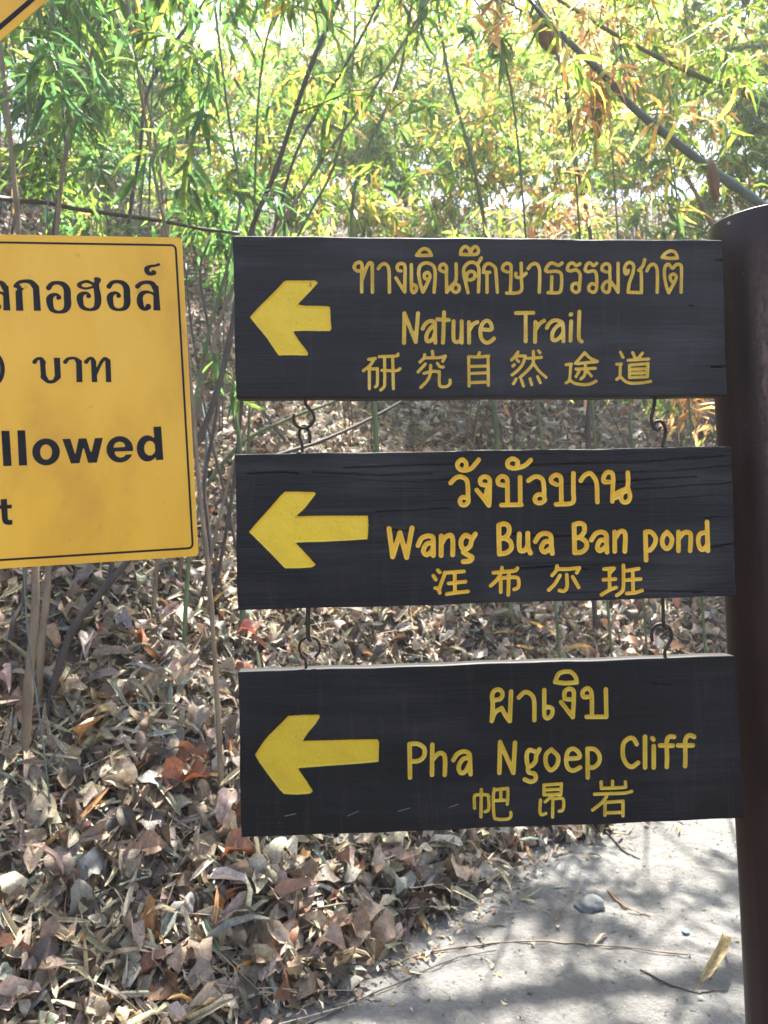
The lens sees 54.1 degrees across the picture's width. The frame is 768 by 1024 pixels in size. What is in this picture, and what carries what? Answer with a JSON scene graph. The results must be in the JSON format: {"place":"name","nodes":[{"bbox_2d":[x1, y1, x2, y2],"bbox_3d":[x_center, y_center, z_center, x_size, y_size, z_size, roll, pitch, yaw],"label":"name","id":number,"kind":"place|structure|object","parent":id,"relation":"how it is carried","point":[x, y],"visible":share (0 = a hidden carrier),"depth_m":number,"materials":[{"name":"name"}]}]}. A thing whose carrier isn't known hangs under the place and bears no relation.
{"place":"outdoors","nodes":[
{"label":"outdoors","id":0,"kind":"place"},
{"bbox_2d":[0,0,47,40],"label":"warning sign","id":1,"kind":"object","parent":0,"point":[14,14],"visible":1,"depth_m":1.03,"materials":[{"name":"yellow"}]},
{"bbox_2d":[0,234,197,568],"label":"notice sign","id":2,"kind":"object","parent":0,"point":[96,456],"visible":1,"depth_m":1.00,"materials":[{"name":"yellow"}]},
{"bbox_2d":[0,132,767,1023],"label":"forest floor","id":3,"kind":"structure","parent":0,"point":[228,924],"depth_m":3.04,"materials":[{"name":"plant"}]},
{"bbox_2d":[3,7,43,73],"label":"bamboo","id":4,"kind":"object","parent":3,"relation":"on","point":[17,46],"visible":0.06,"depth_m":12.42,"materials":[{"name":"green plant"}]},
{"bbox_2d":[0,8,59,118],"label":"bamboo","id":5,"kind":"object","parent":3,"relation":"on","point":[24,23],"visible":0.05,"depth_m":13.40,"materials":[{"name":"green plant"}]},
{"bbox_2d":[0,21,126,215],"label":"bamboo","id":6,"kind":"object","parent":3,"relation":"on","point":[26,122],"visible":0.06,"depth_m":9.05,"materials":[{"name":"green plant"}]},
{"bbox_2d":[0,34,135,841],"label":"bamboo","id":7,"kind":"object","parent":3,"relation":"on","point":[83,76],"visible":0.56,"depth_m":2.98,"materials":[{"name":"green plant"}]},
{"bbox_2d":[1,0,139,216],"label":"bamboo","id":8,"kind":"object","parent":3,"relation":"on","point":[82,10],"visible":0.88,"depth_m":2.78,"materials":[{"name":"green plant"}]},
{"bbox_2d":[0,34,146,234],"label":"bamboo","id":9,"kind":"object","parent":3,"relation":"on","point":[92,127],"visible":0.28,"depth_m":6.50,"materials":[{"name":"green plant"}]},
{"bbox_2d":[19,899,134,915],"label":"twig","id":10,"kind":"object","parent":3,"relation":"on","point":[62,908],"visible":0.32,"depth_m":2.44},
{"bbox_2d":[0,6,156,769],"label":"bamboo","id":11,"kind":"object","parent":3,"relation":"on","point":[15,150],"visible":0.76,"depth_m":3.29,"materials":[{"name":"green plant"}]},
{"bbox_2d":[7,10,162,189],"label":"bamboo","id":12,"kind":"object","parent":3,"relation":"on","point":[122,21],"visible":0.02,"depth_m":14.95,"materials":[{"name":"green plant"}]},
{"bbox_2d":[0,0,177,111],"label":"tree","id":13,"kind":"object","parent":3,"relation":"on","point":[18,35],"visible":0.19,"depth_m":6.91,"materials":[{"name":"green plant"}]},
{"bbox_2d":[0,0,179,660],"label":"bamboo","id":14,"kind":"object","parent":3,"relation":"on","point":[31,183],"visible":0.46,"depth_m":3.77,"materials":[{"name":"green plant"}]},
{"bbox_2d":[9,0,170,65],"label":"bamboo","id":15,"kind":"object","parent":3,"relation":"on","point":[126,27],"depth_m":18.45,"materials":[{"name":"green plant"}]},
{"bbox_2d":[26,0,159,235],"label":"bamboo","id":16,"kind":"object","parent":3,"relation":"on","point":[119,87],"visible":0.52,"depth_m":4.25,"materials":[{"name":"green plant"}]},
{"bbox_2d":[0,0,211,185],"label":"tree","id":17,"kind":"object","parent":3,"relation":"on","point":[208,9],"visible":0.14,"depth_m":12.77,"materials":[{"name":"green plant"}]},
{"bbox_2d":[2,3,228,235],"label":"bamboo","id":18,"kind":"object","parent":3,"relation":"on","point":[121,142],"visible":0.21,"depth_m":12.26,"materials":[{"name":"green plant"}]},
{"bbox_2d":[107,571,124,603],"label":"dead cane","id":19,"kind":"object","parent":3,"relation":"on","point":[111,598],"visible":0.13,"depth_m":3.71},
{"bbox_2d":[0,68,235,235],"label":"bamboo","id":20,"kind":"object","parent":3,"relation":"on","point":[70,184],"visible":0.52,"depth_m":6.93,"materials":[{"name":"green plant"}]},
{"bbox_2d":[0,188,239,234],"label":"dead branch","id":21,"kind":"object","parent":3,"relation":"on","point":[63,206],"visible":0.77,"depth_m":3.83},
{"bbox_2d":[0,0,244,717],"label":"bamboo","id":22,"kind":"object","parent":3,"relation":"on","point":[40,648],"visible":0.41,"depth_m":3.55,"materials":[{"name":"green plant"}]},
{"bbox_2d":[34,7,255,182],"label":"bamboo","id":23,"kind":"object","parent":3,"relation":"on","point":[184,143],"visible":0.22,"depth_m":14.80,"materials":[{"name":"green plant"}]},
{"bbox_2d":[25,14,270,214],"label":"bamboo","id":24,"kind":"object","parent":3,"relation":"on","point":[224,58],"visible":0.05,"depth_m":15.64,"materials":[{"name":"green plant"}]},
{"bbox_2d":[45,0,253,623],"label":"bamboo","id":25,"kind":"object","parent":3,"relation":"on","point":[162,191],"visible":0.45,"depth_m":4.65,"materials":[{"name":"green plant"}]},
{"bbox_2d":[0,0,305,790],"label":"bamboo","id":26,"kind":"object","parent":3,"relation":"on","point":[31,49],"visible":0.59,"depth_m":3.46,"materials":[{"name":"green plant"}]},
{"bbox_2d":[31,0,275,598],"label":"bamboo","id":27,"kind":"object","parent":3,"relation":"on","point":[142,125],"visible":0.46,"depth_m":4.31,"materials":[{"name":"green plant"}]},
{"bbox_2d":[26,139,284,439],"bbox_3d":[-1.472,-1.742,6.312,2.668,2.341,2.062,-3,-3,34],"label":"bamboo","id":28,"kind":"object","parent":3,"relation":"on","point":[222,242],"visible":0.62,"depth_m":5.80,"materials":[{"name":"green plant"}]},
{"bbox_2d":[125,830,203,845],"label":"twig","id":29,"kind":"object","parent":3,"relation":"on","point":[178,832],"visible":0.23,"depth_m":2.79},
{"bbox_2d":[112,0,225,236],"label":"bamboo","id":30,"kind":"object","parent":3,"relation":"on","point":[148,14],"visible":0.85,"depth_m":3.37,"materials":[{"name":"green plant"}]},
{"bbox_2d":[70,53,300,320],"bbox_3d":[-2.643,-3.984,9.830,3.248,3.194,1.937,-1,-2,0],"label":"bamboo","id":31,"kind":"object","parent":3,"relation":"on","point":[249,92],"visible":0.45,"depth_m":9.63,"materials":[{"name":"green plant"}]},
{"bbox_2d":[97,22,273,190],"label":"bamboo","id":32,"kind":"object","parent":3,"relation":"on","point":[257,49],"visible":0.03,"depth_m":19.27,"materials":[{"name":"green plant"}]},
{"bbox_2d":[110,0,263,236],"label":"bamboo","id":33,"kind":"object","parent":3,"relation":"on","point":[182,108],"visible":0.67,"depth_m":3.39,"materials":[{"name":"green plant"}]},
{"bbox_2d":[108,0,283,139],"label":"bamboo","id":34,"kind":"object","parent":3,"relation":"on","point":[235,39],"visible":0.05,"depth_m":17.61,"materials":[{"name":"green plant"}]},
{"bbox_2d":[127,103,274,284],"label":"bamboo","id":35,"kind":"object","parent":3,"relation":"on","point":[215,156],"visible":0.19,"depth_m":11.58,"materials":[{"name":"green plant"}]},
{"bbox_2d":[195,239,218,618],"bbox_3d":[-1.043,-0.593,4.454,0.135,2.459,0.972,-1,-2,-9],"label":"dead cane","id":36,"kind":"object","parent":3,"relation":"on","point":[209,535],"visible":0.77,"depth_m":4.32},
{"bbox_2d":[184,263,236,556],"bbox_3d":[-1.184,-0.727,5.069,0.060,2.199,0.882,0,-3,-36],"label":"dead cane","id":37,"kind":"object","parent":3,"relation":"on","point":[214,450],"visible":0.73,"depth_m":5.00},
{"bbox_2d":[134,0,309,646],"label":"bamboo","id":38,"kind":"object","parent":3,"relation":"on","point":[205,352],"visible":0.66,"depth_m":3.98,"materials":[{"name":"green plant"}]},
{"bbox_2d":[196,231,264,522],"bbox_3d":[-1.092,-0.893,5.060,0.161,2.490,1.233,-2,-2,13],"label":"dead cane","id":39,"kind":"object","parent":3,"relation":"on","point":[203,414],"visible":0.38,"depth_m":4.78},
{"bbox_2d":[210,401,257,564],"bbox_3d":[-0.864,-0.380,4.703,0.076,1.624,0.796,-3,-3,32],"label":"dead cane","id":40,"kind":"object","parent":3,"relation":"on","point":[223,502],"visible":0.4,"depth_m":4.54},
{"bbox_2d":[42,0,457,718],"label":"bamboo","id":41,"kind":"object","parent":3,"relation":"on","point":[90,604],"visible":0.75,"depth_m":3.58,"materials":[{"name":"green plant"}]},
{"bbox_2d":[207,401,337,486],"bbox_3d":[-0.549,-0.624,5.425,1.662,1.152,0.064,-1,-2,-16],"label":"dead cane","id":42,"kind":"object","parent":3,"relation":"on","point":[227,458],"visible":0.52,"depth_m":5.33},
{"bbox_2d":[257,401,300,452],"bbox_3d":[-0.902,-0.926,6.031,0.225,1.016,1.589,-2,-2,14],"label":"dead cane","id":43,"kind":"object","parent":3,"relation":"on","point":[280,434],"visible":0.37,"depth_m":6.24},
{"bbox_2d":[194,0,365,190],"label":"bamboo","id":44,"kind":"object","parent":3,"relation":"on","point":[283,52],"visible":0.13,"depth_m":19.65,"materials":[{"name":"green plant"}]},
{"bbox_2d":[228,0,361,453],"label":"bamboo","id":45,"kind":"object","parent":3,"relation":"on","point":[279,6],"visible":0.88,"depth_m":3.52,"materials":[{"name":"green plant"}]},
{"bbox_2d":[212,401,404,507],"bbox_3d":[-0.105,-0.638,5.663,2.628,1.400,0.128,0,-2,-28],"label":"dead cane","id":46,"kind":"object","parent":3,"relation":"on","point":[219,500],"visible":0.38,"depth_m":5.52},
{"bbox_2d":[200,1,432,236],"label":"bamboo","id":47,"kind":"object","parent":3,"relation":"on","point":[287,30],"visible":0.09,"depth_m":18.96,"materials":[{"name":"green plant"}]},
{"bbox_2d":[213,0,425,587],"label":"bamboo","id":48,"kind":"object","parent":3,"relation":"on","point":[360,69],"visible":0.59,"depth_m":4.56,"materials":[{"name":"green plant"}]},
{"bbox_2d":[177,0,466,592],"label":"bamboo","id":49,"kind":"object","parent":3,"relation":"on","point":[325,154],"visible":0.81,"depth_m":4.39,"materials":[{"name":"green plant"}]},
{"bbox_2d":[231,0,424,655],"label":"bamboo","id":50,"kind":"object","parent":3,"relation":"on","point":[388,157],"visible":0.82,"depth_m":4.46,"materials":[{"name":"green plant"}]},
{"bbox_2d":[191,0,475,227],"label":"bamboo","id":51,"kind":"object","parent":3,"relation":"on","point":[230,104],"visible":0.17,"depth_m":14.98,"materials":[{"name":"green plant"}]},
{"bbox_2d":[213,0,464,248],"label":"bamboo","id":52,"kind":"object","parent":3,"relation":"on","point":[293,220],"visible":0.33,"depth_m":12.32,"materials":[{"name":"green plant"}]},
{"bbox_2d":[240,16,492,237],"bbox_3d":[-0.145,-5.762,12.438,4.317,5.284,3.666,-1,-2,0],"label":"bamboo","id":53,"kind":"object","parent":3,"relation":"on","point":[343,159],"visible":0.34,"depth_m":12.72,"materials":[{"name":"green plant"}]},
{"bbox_2d":[218,0,520,237],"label":"bamboo","id":54,"kind":"object","parent":3,"relation":"on","point":[414,65],"visible":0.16,"depth_m":15.32,"materials":[{"name":"green plant"}]},
{"bbox_2d":[260,0,486,237],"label":"bamboo","id":55,"kind":"object","parent":3,"relation":"on","point":[405,108],"visible":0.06,"depth_m":18.51,"materials":[{"name":"green plant"}]},
{"bbox_2d":[221,107,526,452],"bbox_3d":[-0.196,-1.897,7.379,2.707,2.606,2.614,0,-2,-26],"label":"bamboo","id":56,"kind":"object","parent":3,"relation":"on","point":[316,219],"visible":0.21,"depth_m":6.71,"materials":[{"name":"green plant"}]},
{"bbox_2d":[254,0,515,625],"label":"bamboo","id":57,"kind":"object","parent":3,"relation":"on","point":[374,411],"visible":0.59,"depth_m":5.16,"materials":[{"name":"green plant"}]},
{"bbox_2d":[223,61,554,237],"bbox_3d":[0.203,-4.071,10.680,4.817,4.139,2.811,0,-2,-29],"label":"bamboo","id":58,"kind":"object","parent":3,"relation":"on","point":[368,209],"visible":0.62,"depth_m":10.57,"materials":[{"name":"green plant"}]},
{"bbox_2d":[252,0,529,233],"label":"bamboo","id":59,"kind":"object","parent":3,"relation":"on","point":[409,90],"visible":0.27,"depth_m":15.39,"materials":[{"name":"green plant"}]},
{"bbox_2d":[332,3,568,628],"bbox_3d":[0.509,-1.621,5.634,1.718,5.103,0.503,-1,-2,0],"label":"bamboo","id":60,"kind":"object","parent":3,"relation":"on","point":[493,402],"visible":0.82,"depth_m":5.66,"materials":[{"name":"green plant"}]},
{"bbox_2d":[367,0,561,657],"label":"bamboo","id":61,"kind":"object","parent":3,"relation":"on","point":[504,54],"visible":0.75,"depth_m":4.26,"materials":[{"name":"green plant"}]},
{"bbox_2d":[379,0,584,229],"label":"bamboo","id":62,"kind":"object","parent":3,"relation":"on","point":[474,77],"visible":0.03,"depth_m":19.58,"materials":[{"name":"green plant"}]},
{"bbox_2d":[378,3,587,233],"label":"bamboo","id":63,"kind":"object","parent":3,"relation":"on","point":[541,85],"visible":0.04,"depth_m":19.07,"materials":[{"name":"green plant"}]},
{"bbox_2d":[472,400,514,449],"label":"bamboo","id":64,"kind":"object","parent":3,"relation":"on","point":[489,435],"depth_m":7.26,"materials":[{"name":"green plant"}]},
{"bbox_2d":[341,0,661,237],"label":"bamboo","id":65,"kind":"object","parent":3,"relation":"on","point":[533,98],"visible":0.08,"depth_m":15.12,"materials":[{"name":"green plant"}]},
{"bbox_2d":[401,58,662,412],"bbox_3d":[2.090,-3.104,9.651,3.675,3.693,3.612,-1,-2,0],"label":"bamboo","id":66,"kind":"object","parent":3,"relation":"on","point":[600,233],"visible":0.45,"depth_m":9.21,"materials":[{"name":"green plant"}]},
{"bbox_2d":[455,0,612,656],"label":"bamboo","id":67,"kind":"object","parent":3,"relation":"on","point":[495,28],"visible":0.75,"depth_m":3.64,"materials":[{"name":"green plant"}]},
{"bbox_2d":[461,0,649,639],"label":"bamboo","id":68,"kind":"object","parent":3,"relation":"on","point":[588,446],"visible":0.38,"depth_m":6.03,"materials":[{"name":"green plant"}]},
{"bbox_2d":[431,0,681,231],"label":"bamboo","id":69,"kind":"object","parent":3,"relation":"on","point":[461,34],"visible":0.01,"depth_m":18.56,"materials":[{"name":"green plant"}]},
{"bbox_2d":[412,0,731,239],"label":"bamboo","id":70,"kind":"object","parent":3,"relation":"on","point":[521,61],"visible":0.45,"depth_m":11.36,"materials":[{"name":"green plant"}]},
{"bbox_2d":[415,0,767,239],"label":"bamboo","id":71,"kind":"object","parent":3,"relation":"on","point":[726,180],"visible":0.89,"depth_m":3.78,"materials":[{"name":"green plant"}]},
{"bbox_2d":[532,13,556,54],"bbox_3d":[0.820,-2.442,3.841,0.122,0.206,0.132,-1,-2,0],"label":"culm sheath","id":72,"kind":"object","parent":71,"relation":"hanging from","point":[546,38],"visible":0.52,"depth_m":3.81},
{"bbox_2d":[707,159,719,203],"bbox_3d":[1.581,-1.587,3.609,0.052,0.213,0.077,-1,-2,0],"label":"culm sheath","id":73,"kind":"object","parent":71,"relation":"hanging from","point":[713,180],"visible":1,"depth_m":3.59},
{"bbox_2d":[466,32,739,449],"bbox_3d":[1.205,-1.385,6.042,1.651,3.136,3.065,0,-2,-19],"label":"bamboo","id":74,"kind":"object","parent":3,"relation":"on","point":[570,223],"visible":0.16,"depth_m":5.45,"materials":[{"name":"green plant"}]},
{"bbox_2d":[556,0,689,655],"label":"bamboo","id":75,"kind":"object","parent":3,"relation":"on","point":[584,40],"visible":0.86,"depth_m":3.75,"materials":[{"name":"green plant"}]},
{"bbox_2d":[589,78,602,138],"bbox_3d":[1.078,-2.074,3.827,0.063,0.342,0.101,-1,-2,0],"label":"culm sheath","id":76,"kind":"object","parent":75,"relation":"hanging from","point":[594,109],"visible":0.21,"depth_m":3.79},
{"bbox_2d":[495,0,754,239],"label":"bamboo","id":77,"kind":"object","parent":3,"relation":"on","point":[635,185],"visible":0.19,"depth_m":15.02,"materials":[{"name":"green plant"}]},
{"bbox_2d":[505,7,756,227],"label":"bamboo","id":78,"kind":"object","parent":3,"relation":"on","point":[646,218],"visible":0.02,"depth_m":19.22,"materials":[{"name":"green plant"}]},
{"bbox_2d":[497,0,767,226],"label":"bamboo","id":79,"kind":"object","parent":3,"relation":"on","point":[723,191],"visible":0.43,"depth_m":5.68,"materials":[{"name":"green plant"}]},
{"bbox_2d":[570,398,716,612],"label":"bamboo","id":80,"kind":"object","parent":3,"relation":"on","point":[700,408],"visible":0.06,"depth_m":6.78,"materials":[{"name":"yellow plant"}]},
{"bbox_2d":[541,28,767,239],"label":"bamboo","id":81,"kind":"object","parent":3,"relation":"on","point":[759,128],"visible":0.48,"depth_m":11.85,"materials":[{"name":"green plant"}]},
{"bbox_2d":[597,399,716,446],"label":"bamboo","id":82,"kind":"object","parent":3,"relation":"on","point":[674,410],"visible":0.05,"depth_m":7.71,"materials":[{"name":"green plant"}]},
{"bbox_2d":[554,0,767,239],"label":"bamboo","id":83,"kind":"object","parent":3,"relation":"on","point":[682,101],"visible":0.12,"depth_m":15.25,"materials":[{"name":"green plant"}]},
{"bbox_2d":[556,0,767,153],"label":"bamboo","id":84,"kind":"object","parent":3,"relation":"on","point":[675,65],"visible":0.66,"depth_m":4.32,"materials":[{"name":"green plant"}]},
{"bbox_2d":[568,0,767,233],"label":"bamboo","id":85,"kind":"object","parent":3,"relation":"on","point":[756,26],"visible":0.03,"depth_m":17.80,"materials":[{"name":"green plant"}]},
{"bbox_2d":[568,0,767,154],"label":"bamboo","id":86,"kind":"object","parent":3,"relation":"on","point":[693,6],"visible":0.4,"depth_m":13.21,"materials":[{"name":"green plant"}]},
{"bbox_2d":[584,0,767,190],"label":"bamboo","id":87,"kind":"object","parent":3,"relation":"on","point":[709,92],"visible":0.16,"depth_m":14.90,"materials":[{"name":"green plant"}]},
{"bbox_2d":[602,0,749,35],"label":"tree","id":88,"kind":"object","parent":3,"relation":"on","point":[748,2],"visible":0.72,"depth_m":7.08,"materials":[{"name":"green plant"}]},
{"bbox_2d":[599,0,767,210],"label":"bamboo","id":89,"kind":"object","parent":3,"relation":"on","point":[689,46],"visible":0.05,"depth_m":18.84,"materials":[{"name":"green plant"}]},
{"bbox_2d":[601,0,767,652],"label":"bamboo","id":90,"kind":"object","parent":3,"relation":"on","point":[654,35],"visible":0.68,"depth_m":4.71,"materials":[{"name":"green plant"}]},
{"bbox_2d":[632,108,767,223],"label":"bamboo","id":91,"kind":"object","parent":3,"relation":"on","point":[763,189],"visible":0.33,"depth_m":12.35,"materials":[{"name":"green plant"}]},
{"bbox_2d":[634,8,767,207],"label":"bamboo","id":92,"kind":"object","parent":3,"relation":"on","point":[725,62],"visible":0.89,"depth_m":4.12,"materials":[{"name":"green plant"}]},
{"bbox_2d":[667,7,767,188],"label":"bamboo","id":93,"kind":"object","parent":3,"relation":"on","point":[742,32],"visible":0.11,"depth_m":16.05,"materials":[{"name":"green plant"}]},
{"bbox_2d":[712,11,766,164],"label":"bamboo","id":94,"kind":"object","parent":3,"relation":"on","point":[755,14],"visible":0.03,"depth_m":17.80,"materials":[{"name":"green plant"}]},
{"bbox_2d":[738,13,767,85],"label":"bamboo","id":95,"kind":"object","parent":3,"relation":"on","point":[753,29],"visible":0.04,"depth_m":19.16,"materials":[{"name":"green plant"}]},
{"bbox_2d":[750,95,767,200],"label":"bamboo","id":96,"kind":"object","parent":3,"relation":"on","point":[766,163],"visible":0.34,"depth_m":11.88,"materials":[{"name":"green plant"}]},
{"bbox_2d":[1,0,767,210],"label":"sky","id":97,"kind":"structure","parent":0,"point":[209,39],"materials":[{"name":"white"}]},
{"bbox_2d":[227,818,744,1023],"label":"dirt path","id":98,"kind":"structure","parent":0,"point":[675,879],"depth_m":2.71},
{"bbox_2d":[307,950,495,1023],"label":"twig","id":99,"kind":"object","parent":98,"relation":"on","point":[324,1016],"visible":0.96,"depth_m":2.44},
{"bbox_2d":[232,204,767,1023],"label":"trail signpost","id":100,"kind":"object","parent":98,"relation":"on","point":[376,748],"visible":1,"depth_m":0.99,"materials":[{"name":"black wood"}]},
{"bbox_2d":[381,940,687,970],"bbox_3d":[0.522,1.561,2.681,1.079,0.033,0.175,-1,-2,-4],"label":"dry cane","id":101,"kind":"object","parent":98,"relation":"on","point":[445,949],"visible":0.98,"depth_m":2.71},
{"bbox_2d":[573,894,604,913],"bbox_3d":[0.817,1.556,2.995,0.120,0.057,0.086,-1,-2,-17],"label":"stone","id":102,"kind":"object","parent":98,"relation":"on","point":[590,903],"visible":1,"depth_m":2.97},
{"bbox_2d":[603,829,639,859],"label":"twig","id":103,"kind":"object","parent":98,"relation":"on","point":[613,839],"visible":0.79,"depth_m":3.59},
{"bbox_2d":[607,889,650,916],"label":"twig","id":104,"kind":"object","parent":98,"relation":"on","point":[616,900],"visible":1,"depth_m":3.00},
{"bbox_2d":[640,969,723,992],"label":"twig","id":105,"kind":"object","parent":98,"relation":"on","point":[656,978],"visible":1,"depth_m":2.46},
{"bbox_2d":[697,933,730,985],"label":"dry leaf","id":106,"kind":"object","parent":98,"relation":"on","point":[716,957],"visible":1,"depth_m":2.50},
{"bbox_2d":[682,928,689,933],"bbox_3d":[1.120,1.556,2.791,0.028,0.006,0.028,5,6,0],"label":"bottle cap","id":107,"kind":"object","parent":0,"point":[685,931],"visible":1,"depth_m":2.79,"materials":[{"name":"white plastic"}]}
]}

